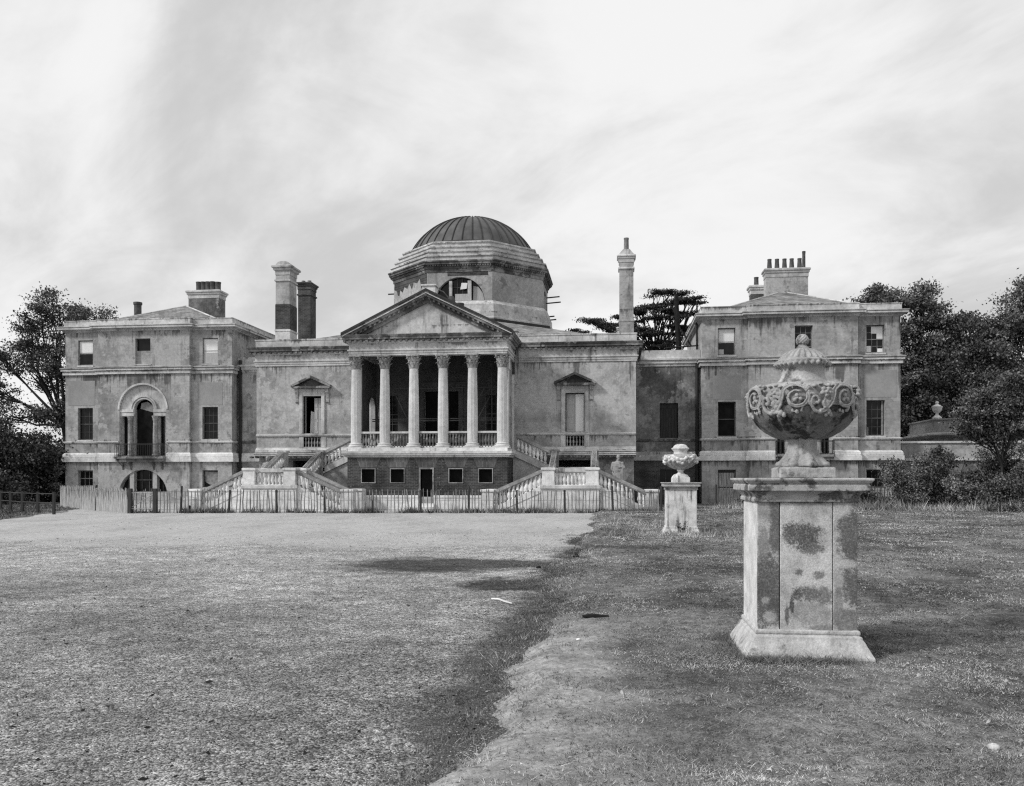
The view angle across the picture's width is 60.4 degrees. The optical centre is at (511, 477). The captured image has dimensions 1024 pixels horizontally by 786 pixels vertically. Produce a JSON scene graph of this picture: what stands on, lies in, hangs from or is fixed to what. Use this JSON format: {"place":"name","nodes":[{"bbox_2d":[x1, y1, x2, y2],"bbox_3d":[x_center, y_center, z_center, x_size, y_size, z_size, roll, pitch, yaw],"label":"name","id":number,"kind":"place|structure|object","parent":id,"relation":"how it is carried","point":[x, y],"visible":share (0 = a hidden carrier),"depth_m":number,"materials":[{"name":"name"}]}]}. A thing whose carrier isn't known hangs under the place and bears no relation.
{"place":"outdoors","nodes":[
{"label":"outdoors","id":0,"kind":"place"},
{"bbox_2d":[0,497,78,519],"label":"grass verge","id":1,"kind":"object","parent":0,"point":[46,512],"depth_m":40.83,"materials":[{"name":"plant"}]},
{"bbox_2d":[0,468,34,503],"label":"evergreen shrub","id":2,"kind":"object","parent":1,"relation":"on","point":[7,486],"visible":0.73,"depth_m":51.87,"materials":[{"name":"black plant"}]},
{"bbox_2d":[0,416,43,501],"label":"evergreen shrub","id":3,"kind":"object","parent":1,"relation":"on","point":[3,435],"visible":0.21,"depth_m":56.54,"materials":[{"name":"black plant"}]},
{"bbox_2d":[0,491,55,513],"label":"iron railing","id":4,"kind":"object","parent":1,"relation":"on","point":[37,502],"visible":0.88,"depth_m":39.91,"materials":[{"name":"black metal"}]},
{"bbox_2d":[0,420,87,501],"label":"evergreen shrub","id":5,"kind":"object","parent":1,"relation":"on","point":[33,461],"visible":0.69,"depth_m":55.63,"materials":[{"name":"black plant"}]},
{"bbox_2d":[43,457,66,501],"bbox_3d":[-28.901,0.240,55.889,1.562,3.119,1.427,0,0,7],"label":"climbing shrub","id":6,"kind":"object","parent":1,"relation":"on","point":[57,473],"visible":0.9,"depth_m":55.64,"materials":[{"name":"black plant"}]},
{"bbox_2d":[0,281,120,441],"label":"broadleaf tree","id":7,"kind":"object","parent":1,"relation":"on","point":[55,414],"visible":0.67,"depth_m":64.70,"materials":[{"name":"grey plant"}]},
{"bbox_2d":[127,488,157,512],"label":"fence gate","id":8,"kind":"structure","parent":1,"relation":"on","point":[130,506],"depth_m":40.03,"materials":[{"name":"grey wood"}]},
{"bbox_2d":[56,281,274,503],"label":"house wing","id":9,"kind":"structure","parent":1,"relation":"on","point":[164,400],"depth_m":55.11,"materials":[{"name":"grey stone"}]},
{"bbox_2d":[79,341,92,365],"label":"window","id":10,"kind":"structure","parent":9,"relation":"in","point":[85,347],"depth_m":55.88,"materials":[{"name":"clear glass"}]},
{"bbox_2d":[80,408,92,439],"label":"window","id":11,"kind":"structure","parent":9,"relation":"in","point":[86,414],"depth_m":55.97,"materials":[{"name":"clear glass"}]},
{"bbox_2d":[80,471,92,485],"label":"window","id":12,"kind":"structure","parent":9,"relation":"in","point":[86,477],"depth_m":55.99,"materials":[{"name":"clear glass"}]},
{"bbox_2d":[117,383,167,455],"bbox_3d":[-23.067,-3.645,55.099,3.320,4.590,0.630,0,0,7],"label":"arched window","id":13,"kind":"structure","parent":9,"relation":"in","point":[147,425],"depth_m":55.23,"materials":[{"name":"stone"}]},
{"bbox_2d":[137,339,149,363],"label":"window","id":14,"kind":"structure","parent":9,"relation":"in","point":[143,345],"depth_m":55.19,"materials":[{"name":"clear glass"}]},
{"bbox_2d":[123,470,166,490],"bbox_3d":[-23.053,0.240,55.223,3.200,1.520,0.380,0,0,7],"label":"lunette window","id":15,"kind":"structure","parent":9,"relation":"in","point":[141,480],"depth_m":55.36,"materials":[{"name":"black glass"}]},
{"bbox_2d":[203,338,217,363],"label":"window","id":16,"kind":"structure","parent":9,"relation":"in","point":[210,345],"depth_m":54.88,"materials":[{"name":"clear glass"}]},
{"bbox_2d":[204,407,217,438],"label":"window","id":17,"kind":"structure","parent":9,"relation":"in","point":[210,413],"depth_m":55.00,"materials":[{"name":"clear glass"}]},
{"bbox_2d":[204,470,217,486],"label":"window","id":18,"kind":"structure","parent":9,"relation":"in","point":[210,476],"depth_m":54.93,"materials":[{"name":"grey glass"}]},
{"bbox_2d":[0,503,594,785],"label":"gravel court","id":19,"kind":"object","parent":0,"point":[70,526],"visible":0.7,"depth_m":9.05,"materials":[{"name":"grey gravel"}]},
{"bbox_2d":[60,485,94,510],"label":"paling fence","id":20,"kind":"object","parent":19,"relation":"on","point":[71,496],"visible":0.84,"depth_m":44.98,"materials":[{"name":"wood"}]},
{"bbox_2d":[95,485,126,512],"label":"paling fence","id":21,"kind":"object","parent":19,"relation":"on","point":[112,500],"visible":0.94,"depth_m":41.50,"materials":[{"name":"wood"}]},
{"bbox_2d":[133,489,179,512],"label":"paling fence","id":22,"kind":"object","parent":19,"relation":"on","point":[176,491],"visible":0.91,"depth_m":40.13,"materials":[{"name":"wood"}]},
{"bbox_2d":[183,496,199,510],"bbox_3d":[-14.868,1.240,40.812,0.671,0.820,0.460,0,0,7],"label":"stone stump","id":23,"kind":"object","parent":19,"relation":"on","point":[193,502],"visible":0.41,"depth_m":40.61,"materials":[{"name":"grey stone"}]},
{"bbox_2d":[180,486,228,512],"bbox_3d":[-14.054,1.035,40.127,2.246,1.334,0.172,0,0,1],"label":"paling fence","id":24,"kind":"object","parent":19,"relation":"on","point":[181,493],"visible":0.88,"depth_m":40.12,"materials":[{"name":"wood"}]},
{"bbox_2d":[228,488,276,512],"bbox_3d":[-11.859,1.091,40.142,2.253,1.224,0.149,0,0,0],"label":"paling fence","id":25,"kind":"object","parent":19,"relation":"on","point":[230,497],"visible":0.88,"depth_m":40.11,"materials":[{"name":"wood"}]},
{"bbox_2d":[188,438,364,511],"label":"outside stairs","id":26,"kind":"structure","parent":19,"relation":"on","point":[316,472],"depth_m":42.69,"materials":[{"name":"white stone"}]},
{"bbox_2d":[0,513,578,785],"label":"leaf debris","id":27,"kind":"object","parent":19,"relation":"on","point":[207,752],"visible":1,"depth_m":6.25,"materials":[{"name":"grey plant"}]},
{"bbox_2d":[275,489,323,512],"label":"paling fence","id":28,"kind":"object","parent":19,"relation":"on","point":[276,502],"visible":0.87,"depth_m":40.10,"materials":[{"name":"wood"}]},
{"bbox_2d":[323,486,371,512],"bbox_3d":[-7.487,1.035,40.088,2.258,1.334,0.156,0,0,2],"label":"paling fence","id":29,"kind":"object","parent":19,"relation":"on","point":[324,497],"visible":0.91,"depth_m":40.10,"materials":[{"name":"wood"}]},
{"bbox_2d":[130,505,653,513],"bbox_3d":[-5.341,1.400,40.138,24.345,0.444,2.175,0,0,0],"label":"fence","id":30,"kind":"object","parent":19,"relation":"on","point":[528,509],"visible":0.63,"depth_m":40.00,"materials":[{"name":"grey plant"}]},
{"bbox_2d":[371,488,420,512],"bbox_3d":[-5.290,1.087,40.120,2.249,1.232,0.155,0,0,0],"label":"paling fence","id":31,"kind":"object","parent":19,"relation":"on","point":[372,501],"visible":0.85,"depth_m":40.09,"materials":[{"name":"wood"}]},
{"bbox_2d":[419,489,467,512],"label":"paling fence","id":32,"kind":"object","parent":19,"relation":"on","point":[420,505],"visible":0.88,"depth_m":40.08,"materials":[{"name":"wood"}]},
{"bbox_2d":[467,486,516,512],"bbox_3d":[-0.916,1.035,40.113,2.265,1.334,0.154,0,0,-1],"label":"paling fence","id":33,"kind":"object","parent":19,"relation":"on","point":[472,491],"visible":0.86,"depth_m":40.07,"materials":[{"name":"wood"}]},
{"bbox_2d":[491,598,512,603],"bbox_3d":[-0.123,1.578,11.318,0.042,0.038,0.538,0,0,-30],"label":"stick","id":34,"kind":"object","parent":19,"relation":"on","point":[501,600],"visible":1,"depth_m":11.32,"materials":[{"name":"wood"}]},
{"bbox_2d":[516,489,564,512],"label":"paling fence","id":35,"kind":"object","parent":19,"relation":"on","point":[555,493],"visible":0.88,"depth_m":40.06,"materials":[{"name":"wood"}]},
{"bbox_2d":[480,434,659,512],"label":"outside stairs","id":36,"kind":"structure","parent":19,"relation":"on","point":[533,473],"depth_m":40.88,"materials":[{"name":"white stone"}]},
{"bbox_2d":[572,545,582,557],"bbox_3d":[1.205,1.429,16.459,0.178,0.340,0.216,0,0,24],"label":"weed plant","id":37,"kind":"object","parent":19,"relation":"on","point":[575,553],"visible":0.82,"depth_m":16.44,"materials":[{"name":"grey plant"}]},
{"bbox_2d":[563,488,612,512],"bbox_3d":[3.471,1.085,40.036,2.254,1.235,0.156,0,0,3],"label":"paling fence","id":38,"kind":"object","parent":19,"relation":"on","point":[564,497],"visible":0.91,"depth_m":40.05,"materials":[{"name":"wood"}]},
{"bbox_2d":[240,516,1023,785],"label":"fallen leaves","id":39,"kind":"object","parent":19,"relation":"on","point":[981,765],"visible":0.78,"depth_m":5.41,"materials":[{"name":"plant"}]},
{"bbox_2d":[0,532,695,785],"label":"loose gravel","id":40,"kind":"structure","parent":0,"point":[155,742],"depth_m":6.96,"materials":[{"name":"grey gravel"}]},
{"bbox_2d":[0,0,1023,446],"label":"sky","id":41,"kind":"structure","parent":0,"point":[150,150],"materials":[{"name":"white"}]},
{"bbox_2d":[590,513,743,542],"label":"rough grass","id":42,"kind":"structure","parent":0,"point":[702,532],"depth_m":23.83,"materials":[{"name":"grey plant"}]},
{"bbox_2d":[429,503,1023,785],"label":"lawn","id":43,"kind":"structure","parent":0,"point":[748,745],"depth_m":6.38,"materials":[{"name":"plant"}]},
{"bbox_2d":[294,530,620,785],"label":"bank grass","id":44,"kind":"structure","parent":43,"relation":"on","point":[526,645],"depth_m":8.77,"materials":[{"name":"plant"}]},
{"bbox_2d":[582,613,608,618],"bbox_3d":[0.897,1.486,9.445,0.288,0.060,0.058,0,0,10],"label":"stick","id":45,"kind":"object","parent":43,"relation":"on","point":[590,615],"visible":0.94,"depth_m":9.43,"materials":[{"name":"black wood"}]},
{"bbox_2d":[610,454,624,496],"bbox_3d":[5.280,0.260,43.867,0.920,2.880,0.880,0,0,7],"label":"statue","id":46,"kind":"object","parent":43,"relation":"on","point":[617,466],"visible":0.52,"depth_m":43.66,"materials":[{"name":"white stone"}]},
{"bbox_2d":[611,486,661,510],"bbox_3d":[5.685,1.035,40.063,2.347,1.335,0.173,0,0,0],"label":"paling fence","id":47,"kind":"object","parent":43,"relation":"on","point":[612,499],"visible":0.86,"depth_m":40.04,"materials":[{"name":"wood"}]},
{"bbox_2d":[660,482,701,532],"bbox_3d":[4.658,0.910,24.305,1.056,1.580,1.036,0,0,7],"label":"pedestal","id":48,"kind":"object","parent":43,"relation":"on","point":[681,502],"visible":0.84,"depth_m":23.90,"materials":[{"name":"grey stone"}]},
{"bbox_2d":[662,444,699,481],"bbox_3d":[4.666,-0.408,24.299,1.035,1.061,1.017,0,0,7],"label":"garden urn","id":49,"kind":"object","parent":48,"relation":"on","point":[680,460],"visible":0.99,"depth_m":24.07,"materials":[{"name":"stone"}]},
{"bbox_2d":[676,520,687,532],"bbox_3d":[4.569,1.379,23.590,0.318,0.484,0.416,0,0,7],"label":"weed plant","id":50,"kind":"object","parent":43,"relation":"on","point":[682,529],"visible":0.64,"depth_m":23.50,"materials":[{"name":"grey plant"}]},
{"bbox_2d":[715,485,740,505],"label":"paling fence","id":51,"kind":"object","parent":43,"relation":"on","point":[716,495],"visible":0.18,"depth_m":46.26,"materials":[{"name":"wood"}]},
{"bbox_2d":[730,478,875,661],"bbox_3d":[2.547,0.832,7.849,1.062,1.666,1.061,0,0,7],"label":"pedestal","id":52,"kind":"object","parent":43,"relation":"on","point":[800,562],"visible":0.84,"depth_m":7.44,"materials":[{"name":"grey stone"}]},
{"bbox_2d":[744,334,861,477],"bbox_3d":[2.585,-0.634,7.845,0.996,1.297,0.986,0,0,7],"label":"garden urn","id":53,"kind":"object","parent":52,"relation":"on","point":[803,406],"visible":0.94,"depth_m":7.61,"materials":[{"name":"stone"}]},
{"bbox_2d":[849,477,882,504],"bbox_3d":[17.712,0.926,44.686,2.185,1.994,3.366,0,0,31],"label":"leafy shrub","id":54,"kind":"object","parent":43,"relation":"on","point":[864,495],"visible":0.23,"depth_m":44.12,"materials":[{"name":"grey plant"}]},
{"bbox_2d":[870,485,913,505],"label":"paling fence","id":55,"kind":"object","parent":43,"relation":"on","point":[877,490],"visible":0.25,"depth_m":44.58,"materials":[{"name":"wood"}]},
{"bbox_2d":[871,455,936,506],"bbox_3d":[19.574,0.414,43.925,3.330,3.174,3.254,0,0,7],"label":"leafy shrub","id":56,"kind":"object","parent":43,"relation":"on","point":[892,476],"visible":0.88,"depth_m":43.90,"materials":[{"name":"grey plant"}]},
{"bbox_2d":[898,445,972,506],"bbox_3d":[21.065,0.107,43.606,3.640,3.488,3.357,0,0,7],"label":"leafy shrub","id":57,"kind":"object","parent":43,"relation":"on","point":[939,459],"visible":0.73,"depth_m":43.30,"materials":[{"name":"grey plant"}]},
{"bbox_2d":[921,451,988,506],"bbox_3d":[23.111,0.290,45.950,3.568,3.700,3.141,0,0,7],"label":"leafy shrub","id":58,"kind":"object","parent":43,"relation":"on","point":[971,475],"visible":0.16,"depth_m":45.54,"materials":[{"name":"grey plant"}]},
{"bbox_2d":[940,473,1005,507],"bbox_3d":[21.959,0.819,42.168,3.039,2.192,3.145,0,0,7],"label":"leafy shrub","id":59,"kind":"object","parent":43,"relation":"on","point":[970,491],"visible":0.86,"depth_m":41.54,"materials":[{"name":"grey plant"}]},
{"bbox_2d":[938,369,1023,503],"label":"sapling","id":60,"kind":"object","parent":43,"relation":"on","point":[997,417],"visible":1,"depth_m":42.96,"materials":[{"name":"grey plant"}]},
{"bbox_2d":[987,743,1000,749],"bbox_3d":[2.711,1.514,4.950,0.067,0.048,0.056,0,0,7],"label":"stone","id":61,"kind":"object","parent":43,"relation":"on","point":[993,746],"visible":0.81,"depth_m":4.93,"materials":[{"name":"white stone"}]},
{"bbox_2d":[965,435,1023,503],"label":"leafy shrub","id":62,"kind":"object","parent":43,"relation":"on","point":[990,466],"visible":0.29,"depth_m":45.81,"materials":[{"name":"black plant"}]},
{"bbox_2d":[980,501,1023,511],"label":"ground shrub","id":63,"kind":"object","parent":43,"relation":"on","point":[992,508],"visible":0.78,"depth_m":39.03,"materials":[{"name":"grey plant"}]},
{"bbox_2d":[982,462,1023,505],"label":"leafy shrub","id":64,"kind":"object","parent":43,"relation":"on","point":[1004,487],"visible":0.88,"depth_m":41.29,"materials":[{"name":"grey plant"}]},
{"bbox_2d":[1011,432,1023,465],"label":"leafy shrub","id":65,"kind":"object","parent":43,"relation":"on","point":[1020,448],"visible":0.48,"depth_m":42.51,"materials":[{"name":"grey plant"}]},
{"bbox_2d":[634,251,909,503],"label":"house wing","id":66,"kind":"structure","parent":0,"point":[693,399],"depth_m":50.95,"materials":[{"name":"grey stone"}]},
{"bbox_2d":[660,470,677,488],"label":"window","id":67,"kind":"structure","parent":66,"relation":"in","point":[665,475],"depth_m":52.50,"materials":[{"name":"black glass"}]},
{"bbox_2d":[718,328,734,354],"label":"window","id":68,"kind":"structure","parent":66,"relation":"in","point":[726,337],"depth_m":51.29,"materials":[{"name":"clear glass"}]},
{"bbox_2d":[718,402,734,436],"bbox_3d":[12.502,-3.420,51.296,1.000,2.000,0.070,0,0,7],"label":"window","id":69,"kind":"structure","parent":66,"relation":"in","point":[726,410],"depth_m":51.30,"materials":[{"name":"black glass"}]},
{"bbox_2d":[718,470,734,487],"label":"window","id":70,"kind":"structure","parent":66,"relation":"in","point":[724,476],"depth_m":51.25,"materials":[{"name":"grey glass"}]},
{"bbox_2d":[795,326,811,347],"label":"window","id":71,"kind":"structure","parent":66,"relation":"in","point":[807,330],"depth_m":50.48,"materials":[{"name":"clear glass"}]},
{"bbox_2d":[776,437,831,452],"bbox_3d":[16.696,-3.645,50.397,3.320,4.590,0.630,0,0,7],"label":"arched window","id":72,"kind":"structure","parent":66,"relation":"in","point":[821,445],"depth_m":50.52,"materials":[{"name":"glass"}]},
{"bbox_2d":[866,325,882,352],"bbox_3d":[20.735,-7.925,50.322,0.980,1.570,0.070,0,0,7],"label":"window","id":73,"kind":"structure","parent":66,"relation":"in","point":[874,334],"depth_m":50.32,"materials":[{"name":"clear glass"}]},
{"bbox_2d":[866,401,883,435],"bbox_3d":[20.743,-3.420,50.311,1.000,2.000,0.090,0,0,7],"label":"window","id":74,"kind":"structure","parent":66,"relation":"in","point":[874,409],"depth_m":50.32,"materials":[{"name":"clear glass"}]},
{"bbox_2d":[866,470,883,486],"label":"window","id":75,"kind":"structure","parent":66,"relation":"in","point":[869,474],"depth_m":50.32,"materials":[{"name":"black glass"}]},
{"bbox_2d":[699,628,925,669],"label":"grass","id":76,"kind":"structure","parent":0,"point":[768,659],"depth_m":7.28,"materials":[{"name":"plant"}]},
{"bbox_2d":[702,494,1023,511],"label":"meadow grass","id":77,"kind":"structure","parent":0,"point":[878,506],"depth_m":40.93,"materials":[{"name":"plant"}]},
{"label":"ground","id":78,"kind":"structure","parent":0,"visible":0},
{"bbox_2d":[261,456,271,473],"bbox_3d":[-12.829,0.260,46.311,0.920,2.880,0.880,0,0,7],"label":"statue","id":79,"kind":"object","parent":78,"relation":"on","point":[267,460],"visible":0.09,"depth_m":46.22,"materials":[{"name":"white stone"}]},
{"bbox_2d":[246,216,643,510],"bbox_3d":[-2.818,-7.650,55.856,21.620,18.700,25.510,0,0,7],"label":"villa","id":80,"kind":"object","parent":78,"relation":"on","point":[470,300],"visible":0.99,"depth_m":46.82,"materials":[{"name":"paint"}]},
{"bbox_2d":[305,397,320,432],"bbox_3d":[-10.912,-3.475,48.722,1.000,2.030,0.480,0,0,7],"label":"curtain","id":81,"kind":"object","parent":80,"relation":"in","point":[315,425],"depth_m":48.53,"materials":[{"name":"white fabric"}]},
{"bbox_2d":[361,468,375,482],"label":"window","id":82,"kind":"structure","parent":80,"relation":"in","point":[368,475],"depth_m":44.32,"materials":[{"name":"glass"}]},
{"bbox_2d":[390,395,397,431],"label":"window","id":83,"kind":"structure","parent":80,"relation":"in","point":[393,400],"depth_m":47.97,"materials":[{"name":"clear glass"}]},
{"bbox_2d":[390,468,404,482],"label":"window","id":84,"kind":"structure","parent":80,"relation":"in","point":[397,475],"depth_m":44.15,"materials":[{"name":"glass"}]},
{"bbox_2d":[419,467,433,502],"bbox_3d":[-4.236,0.540,43.865,0.760,2.120,0.320,0,0,7],"label":"cellar door","id":85,"kind":"structure","parent":80,"relation":"in","point":[427,473],"depth_m":43.97,"materials":[{"name":"paint"}]},
{"bbox_2d":[372,361,496,443],"bbox_3d":[-3.954,-3.750,45.826,6.700,4.500,0.578,0,0,7],"label":"scaffold","id":86,"kind":"object","parent":80,"relation":"on","point":[420,419],"visible":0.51,"depth_m":45.59,"materials":[{"name":"metal"}]},
{"bbox_2d":[425,391,457,446],"bbox_3d":[-3.774,-3.110,47.778,1.900,3.180,0.080,0,0,7],"label":"door","id":87,"kind":"structure","parent":80,"relation":"in","point":[431,397],"depth_m":47.79,"materials":[{"name":"black wood"}]},
{"bbox_2d":[448,468,462,482],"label":"window","id":88,"kind":"structure","parent":80,"relation":"in","point":[456,474],"depth_m":43.80,"materials":[{"name":"glass"}]},
{"bbox_2d":[438,278,484,300],"bbox_3d":[-3.131,-11.375,53.210,3.100,1.550,0.300,0,0,7],"label":"lunette window","id":89,"kind":"structure","parent":80,"relation":"in","point":[461,289],"depth_m":53.18,"materials":[{"name":"black glass"}]},
{"bbox_2d":[478,468,492,482],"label":"window","id":90,"kind":"structure","parent":80,"relation":"in","point":[485,475],"depth_m":43.62,"materials":[{"name":"glass"}]},
{"bbox_2d":[486,394,496,430],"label":"window","id":91,"kind":"structure","parent":80,"relation":"in","point":[494,396],"depth_m":47.34,"materials":[{"name":"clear glass"}]},
{"bbox_2d":[543,297,545,309],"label":"lunette window","id":92,"kind":"structure","parent":80,"relation":"in","point":[544,300],"depth_m":57.71,"materials":[{"name":"clear glass"}]},
{"bbox_2d":[566,393,584,431],"bbox_3d":[3.367,-3.475,46.853,1.000,2.030,0.120,0,0,7],"label":"window","id":93,"kind":"structure","parent":80,"relation":"in","point":[575,403],"depth_m":46.84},
{"bbox_2d":[565,288,708,350],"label":"cedar tree","id":94,"kind":"object","parent":78,"relation":"on","point":[649,333],"visible":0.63,"depth_m":69.41,"materials":[{"name":"black plant"}]},
{"bbox_2d":[642,294,697,350],"bbox_3d":[9.785,-8.978,54.038,3.520,4.555,0.811,0,0,27],"label":"trunk","id":95,"kind":"object","parent":94,"relation":"attached to","point":[678,329],"visible":0.65,"depth_m":53.73,"materials":[{"name":"grey plant"}]},
{"bbox_2d":[842,276,1020,440],"bbox_3d":[31.374,-6.590,65.369,13.641,16.780,7.040,0,0,7],"label":"broadleaf tree","id":96,"kind":"object","parent":78,"relation":"on","point":[918,385],"visible":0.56,"depth_m":64.57,"materials":[{"name":"grey plant"}]},
{"bbox_2d":[902,417,1013,440],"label":"garden pavilion","id":97,"kind":"structure","parent":78,"relation":"on","point":[929,430],"depth_m":57.84,"materials":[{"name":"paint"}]},
{"bbox_2d":[931,401,942,418],"bbox_3d":[27.985,-4.480,57.898,0.680,1.160,0.680,0,0,7],"label":"roof urn","id":98,"kind":"object","parent":97,"relation":"on","point":[936,408],"visible":1,"depth_m":57.72,"materials":[{"name":"white stone"}]},
{"bbox_2d":[900,441,1023,481],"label":"garden wall","id":99,"kind":"structure","parent":78,"relation":"on","point":[957,448],"depth_m":50.42,"materials":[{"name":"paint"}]},
{"bbox_2d":[900,351,1023,417],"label":"broadleaf tree","id":100,"kind":"object","parent":78,"relation":"on","point":[949,394],"visible":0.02,"depth_m":74.59,"materials":[{"name":"grey plant"}]},
{"bbox_2d":[945,268,1023,415],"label":"broadleaf tree","id":101,"kind":"object","parent":78,"relation":"on","point":[1011,325],"visible":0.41,"depth_m":67.83,"materials":[{"name":"grey plant"}]},
{"bbox_2d":[985,361,1023,440],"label":"broadleaf tree","id":102,"kind":"object","parent":78,"relation":"on","point":[1014,435],"visible":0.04,"depth_m":54.13,"materials":[{"name":"grey plant"}]}
]}

